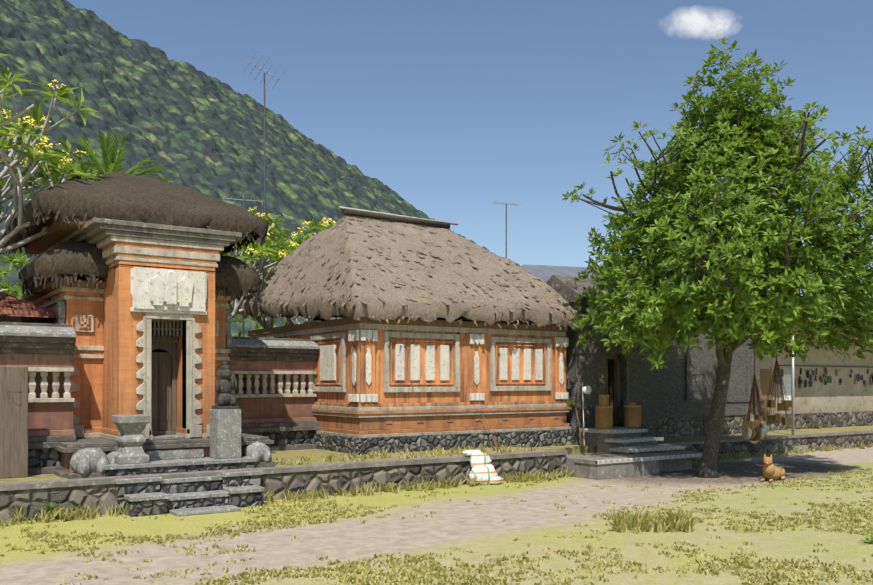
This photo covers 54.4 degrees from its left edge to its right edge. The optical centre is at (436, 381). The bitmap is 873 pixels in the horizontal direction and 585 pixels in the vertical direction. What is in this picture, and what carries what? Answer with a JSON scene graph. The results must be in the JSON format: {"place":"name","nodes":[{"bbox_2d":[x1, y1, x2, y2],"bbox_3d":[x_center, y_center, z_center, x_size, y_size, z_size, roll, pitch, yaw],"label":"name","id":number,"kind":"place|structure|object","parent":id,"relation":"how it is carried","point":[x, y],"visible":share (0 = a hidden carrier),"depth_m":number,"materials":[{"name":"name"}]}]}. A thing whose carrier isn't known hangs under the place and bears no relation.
{"place":"outdoors","nodes":[
{"label":"outdoors","id":0,"kind":"place"},
{"bbox_2d":[0,322,76,474],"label":"compound wall","id":1,"kind":"structure","parent":0,"point":[43,353],"depth_m":12.12,"materials":[{"name":"brick"}]},
{"bbox_2d":[0,0,494,336],"bbox_3d":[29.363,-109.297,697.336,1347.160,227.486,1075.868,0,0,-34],"label":"hillside","id":2,"kind":"structure","parent":0,"point":[189,125],"depth_m":329.26,"materials":[{"name":"green plant"}]},
{"bbox_2d":[0,447,872,584],"bbox_3d":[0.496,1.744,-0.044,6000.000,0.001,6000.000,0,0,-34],"label":"ground","id":3,"kind":"structure","parent":0,"point":[462,524],"depth_m":9.63,"materials":[{"name":"beige plant"}]},
{"bbox_2d":[31,496,63,515],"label":"ferns","id":4,"kind":"object","parent":3,"relation":"on","point":[50,505],"visible":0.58,"depth_m":10.65,"materials":[{"name":"green plant"}]},
{"bbox_2d":[0,248,288,336],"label":"shrubs","id":5,"kind":"object","parent":3,"relation":"on","point":[18,262],"visible":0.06,"depth_m":23.55,"materials":[{"name":"green plant"}]},
{"bbox_2d":[65,409,274,516],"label":"entrance steps","id":6,"kind":"structure","parent":3,"relation":"on","point":[159,495],"depth_m":11.71,"materials":[{"name":"grey stone"}]},
{"bbox_2d":[222,195,264,336],"bbox_3d":[-4.683,-1.394,20.587,1.020,6.277,0.510,0,0,-23],"label":"yagi antenna","id":7,"kind":"object","parent":3,"relation":"on","point":[262,201],"visible":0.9,"depth_m":20.57,"materials":[{"name":"grey metal"}]},
{"bbox_2d":[243,53,285,328],"bbox_3d":[-4.447,-3.309,21.951,0.912,10.107,0.706,0,0,-34],"label":"antenna","id":8,"kind":"object","parent":3,"relation":"on","point":[264,131],"visible":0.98,"depth_m":21.93,"materials":[{"name":"grey metal"}]},
{"bbox_2d":[0,425,872,522],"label":"terrace compound","id":9,"kind":"object","parent":3,"relation":"on","point":[318,473],"visible":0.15,"depth_m":13.65,"materials":[{"name":"stone"}]},
{"bbox_2d":[0,366,27,478],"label":"wooden panel","id":10,"kind":"object","parent":9,"relation":"on","point":[13,422],"visible":1,"depth_m":11.41,"materials":[{"name":"brown wood"}]},
{"bbox_2d":[0,291,65,322],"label":"tiled roof","id":11,"kind":"structure","parent":9,"relation":"on","point":[14,309],"depth_m":12.79,"materials":[{"name":"red tile"}]},
{"bbox_2d":[0,53,103,254],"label":"frangipani tree","id":12,"kind":"object","parent":9,"relation":"on","point":[60,163],"visible":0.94,"depth_m":13.20,"materials":[{"name":"green plant"}]},
{"bbox_2d":[64,129,170,181],"bbox_3d":[-6.763,-1.988,17.821,2.335,6.564,2.317,0,0,-12],"label":"palm","id":13,"kind":"object","parent":9,"relation":"on","point":[109,164],"visible":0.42,"depth_m":17.69,"materials":[{"name":"green plant"}]},
{"bbox_2d":[21,216,275,477],"bbox_3d":[-5.013,-0.556,14.152,3.100,3.800,4.460,0,0,-34],"label":"gateway","id":14,"kind":"object","parent":9,"relation":"on","point":[150,321],"visible":0.81,"depth_m":12.77,"materials":[{"name":"orange brick"}]},
{"bbox_2d":[18,242,108,300],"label":"thatched roof","id":15,"kind":"structure","parent":14,"relation":"on","point":[72,262],"depth_m":12.57,"materials":[{"name":"brown wicker"}]},
{"bbox_2d":[2,171,268,257],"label":"thatched roof","id":16,"kind":"structure","parent":14,"relation":"on","point":[119,195],"depth_m":13.21,"materials":[{"name":"brown wicker"}]},
{"bbox_2d":[212,361,238,409],"bbox_3d":[-3.126,0.049,12.569,0.332,0.710,0.286,0,0,-34],"label":"guardian statue","id":17,"kind":"object","parent":14,"relation":"on","point":[225,385],"visible":1,"depth_m":12.50,"materials":[{"name":"stone"}]},
{"bbox_2d":[215,256,261,308],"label":"thatched roof","id":18,"kind":"structure","parent":14,"relation":"attached to","point":[236,275],"depth_m":13.94,"materials":[{"name":"brown wicker"}]},
{"bbox_2d":[219,231,292,317],"bbox_3d":[-5.864,-1.198,18.862,5.900,5.029,5.612,0,0,-34],"label":"frangipani tree","id":19,"kind":"object","parent":9,"relation":"on","point":[262,252],"visible":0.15,"depth_m":18.93,"materials":[{"name":"green plant"}]},
{"bbox_2d":[226,337,320,450],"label":"compound wall","id":20,"kind":"structure","parent":9,"relation":"on","point":[274,395],"depth_m":16.19,"materials":[{"name":"brick"}]},
{"bbox_2d":[222,208,336,327],"bbox_3d":[-3.883,-1.614,22.307,6.200,5.830,5.467,0,0,-34],"label":"frangipani tree","id":21,"kind":"object","parent":9,"relation":"on","point":[321,226],"visible":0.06,"depth_m":21.53,"materials":[{"name":"green plant"}]},
{"bbox_2d":[248,317,572,454],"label":"brick building","id":22,"kind":"structure","parent":9,"relation":"on","point":[417,385],"depth_m":16.26,"materials":[{"name":"orange brick"}]},
{"bbox_2d":[233,216,585,330],"bbox_3d":[-0.785,-2.285,18.730,5.633,2.480,6.107,0,0,-34],"label":"thatch roof","id":23,"kind":"object","parent":22,"relation":"on","point":[356,268],"visible":0.94,"depth_m":16.94,"materials":[{"name":"beige wicker"}]},
{"bbox_2d":[339,206,457,228],"bbox_3d":[-0.776,-3.595,18.698,3.051,0.198,0.140,0,0,-34],"label":"roof ridge cap","id":24,"kind":"object","parent":23,"relation":"on","point":[388,217],"visible":0.96,"depth_m":18.54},
{"bbox_2d":[481,402,585,447],"bbox_3d":[2.006,0.873,17.142,2.501,0.905,0.369,0,0,-34],"label":"wooden pole","id":25,"kind":"object","parent":9,"relation":"on","point":[580,435],"visible":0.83,"depth_m":17.68,"materials":[{"name":"brown wood"}]},
{"bbox_2d":[515,264,596,324],"bbox_3d":[3.271,-1.218,25.649,6.616,5.104,4.500,0,0,-34],"label":"corrugated shed","id":26,"kind":"object","parent":9,"relation":"on","point":[543,272],"visible":0.05,"depth_m":26.03,"materials":[{"name":"metal"}]},
{"bbox_2d":[582,382,591,445],"bbox_3d":[3.118,0.659,17.653,0.240,1.331,0.110,0,0,-34],"label":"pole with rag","id":27,"kind":"object","parent":9,"relation":"on","point":[587,389],"visible":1,"depth_m":17.61,"materials":[{"name":"white fabric"}]},
{"bbox_2d":[547,266,656,444],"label":"house","id":28,"kind":"structure","parent":9,"relation":"on","point":[596,366],"depth_m":18.39,"materials":[{"name":"black stone"}]},
{"bbox_2d":[653,314,764,437],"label":"dark building wall","id":29,"kind":"structure","parent":9,"relation":"on","point":[684,381],"depth_m":21.07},
{"bbox_2d":[757,296,872,430],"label":"wall","id":30,"kind":"structure","parent":9,"relation":"on","point":[848,402],"depth_m":24.68,"materials":[{"name":"beige paint"}]},
{"bbox_2d":[775,365,872,387],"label":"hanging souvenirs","id":31,"kind":"object","parent":30,"relation":"hanging from","point":[858,377],"visible":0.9,"depth_m":24.58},
{"bbox_2d":[0,441,872,584],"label":"grass tufts","id":32,"kind":"object","parent":3,"relation":"on","point":[679,520],"visible":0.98,"depth_m":9.81,"materials":[{"name":"green plant"}]},
{"bbox_2d":[462,449,503,484],"bbox_3d":[0.777,1.476,14.496,0.633,0.635,0.547,0,0,-34],"label":"draped cloth","id":33,"kind":"object","parent":3,"relation":"on","point":[481,465],"visible":0.88,"depth_m":14.32,"materials":[{"name":"white fabric"}]},
{"bbox_2d":[492,201,520,257],"bbox_3d":[2.484,-2.361,30.244,1.020,8.211,0.510,0,0,-23],"label":"antenna","id":34,"kind":"object","parent":3,"relation":"on","point":[504,203],"visible":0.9,"depth_m":30.23,"materials":[{"name":"grey metal"}]},
{"bbox_2d":[566,427,702,479],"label":"concrete steps","id":35,"kind":"structure","parent":3,"relation":"on","point":[623,452],"depth_m":16.40,"materials":[{"name":"concrete"}]},
{"bbox_2d":[595,385,640,428],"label":"baskets","id":36,"kind":"object","parent":35,"relation":"on","point":[604,414],"visible":1,"depth_m":17.93,"materials":[{"name":"brown wicker"}]},
{"bbox_2d":[562,36,872,477],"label":"tree","id":37,"kind":"object","parent":3,"relation":"on","point":[730,243],"visible":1,"depth_m":14.78,"materials":[{"name":"green plant"}]},
{"bbox_2d":[742,337,768,442],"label":"hanging baskets","id":38,"kind":"object","parent":37,"relation":"hanging from","point":[755,429],"visible":1,"depth_m":16.91,"materials":[{"name":"wicker"},{"name":"rope"}]},
{"bbox_2d":[761,347,791,424],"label":"hanging baskets","id":39,"kind":"object","parent":37,"relation":"attached to","point":[784,405],"visible":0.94,"depth_m":17.98,"materials":[{"name":"brown wicker"}]},
{"bbox_2d":[760,454,785,481],"bbox_3d":[5.963,1.507,15.051,0.368,0.475,1.002,0,0,36],"label":"dog","id":40,"kind":"object","parent":3,"relation":"on","point":[771,471],"visible":1,"depth_m":14.80,"materials":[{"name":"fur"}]},
{"bbox_2d":[790,336,807,452],"bbox_3d":[8.878,0.294,21.138,0.600,2.900,0.440,0,0,-34],"label":"pole","id":41,"kind":"object","parent":3,"relation":"on","point":[802,447],"visible":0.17,"depth_m":21.11,"materials":[{"name":"grey metal"}]},
{"bbox_2d":[857,521,872,543],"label":"plant","id":42,"kind":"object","parent":3,"relation":"on","point":[867,538],"visible":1,"depth_m":9.19,"materials":[{"name":"green plant"}]},
{"bbox_2d":[67,0,872,297],"label":"sky","id":43,"kind":"structure","parent":0,"point":[459,108],"materials":[{"name":"blue"}]},
{"bbox_2d":[674,10,730,35],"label":"cloud","id":44,"kind":"structure","parent":0,"point":[695,22],"depth_m":1328.38,"materials":[{"name":"white"}]}
]}

